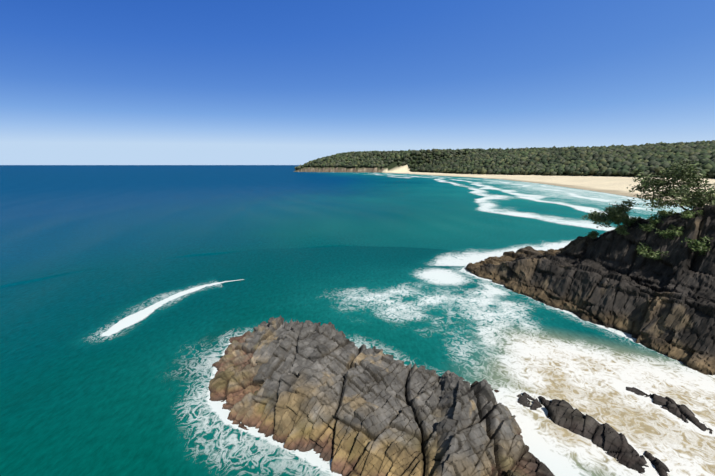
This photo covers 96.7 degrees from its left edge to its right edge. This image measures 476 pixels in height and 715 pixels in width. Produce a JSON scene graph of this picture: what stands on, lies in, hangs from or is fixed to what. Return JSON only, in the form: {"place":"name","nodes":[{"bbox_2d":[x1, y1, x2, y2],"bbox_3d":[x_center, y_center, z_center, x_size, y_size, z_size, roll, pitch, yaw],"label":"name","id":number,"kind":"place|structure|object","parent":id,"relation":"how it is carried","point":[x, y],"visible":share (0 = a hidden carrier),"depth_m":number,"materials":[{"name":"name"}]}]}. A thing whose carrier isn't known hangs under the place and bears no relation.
{"place":"outdoors","nodes":[
{"label":"outdoors","id":0,"kind":"place"},
{"bbox_2d":[0,165,714,475],"bbox_3d":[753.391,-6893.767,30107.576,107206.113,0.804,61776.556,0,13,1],"label":"sea water","id":1,"kind":"structure","parent":0,"point":[134,299],"depth_m":57.95,"materials":[{"name":"teal liquid"}]},
{"bbox_2d":[0,0,714,164],"label":"sky","id":2,"kind":"structure","parent":0,"point":[83,82],"materials":[{"name":"blue"}]},
{"bbox_2d":[208,153,714,475],"bbox_3d":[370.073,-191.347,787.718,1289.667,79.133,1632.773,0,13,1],"label":"coastal terrain","id":3,"kind":"structure","parent":0,"point":[329,392],"depth_m":35.88,"materials":[{"name":"grey stone"}]},
{"bbox_2d":[295,140,714,178],"bbox_3d":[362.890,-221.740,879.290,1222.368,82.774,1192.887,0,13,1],"label":"forest trees","id":4,"kind":"object","parent":3,"relation":"on","point":[622,160],"visible":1,"depth_m":687.45,"materials":[{"name":"green plant"}]},
{"bbox_2d":[580,199,638,227],"bbox_3d":[46.733,-4.857,59.599,6.388,6.334,8.882,0,13,1],"label":"bush","id":5,"kind":"object","parent":3,"relation":"on","point":[617,214],"visible":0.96,"depth_m":58.02,"materials":[{"name":"green plant"}]},
{"bbox_2d":[587,204,714,259],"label":"headland shrubs","id":6,"kind":"object","parent":3,"relation":"on","point":[698,245],"visible":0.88,"depth_m":52.57,"materials":[{"name":"green plant"}]},
{"bbox_2d":[626,157,714,210],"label":"sheoak tree","id":7,"kind":"object","parent":3,"relation":"on","point":[687,196],"visible":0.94,"depth_m":50.66,"materials":[{"name":"green plant"}]}
]}

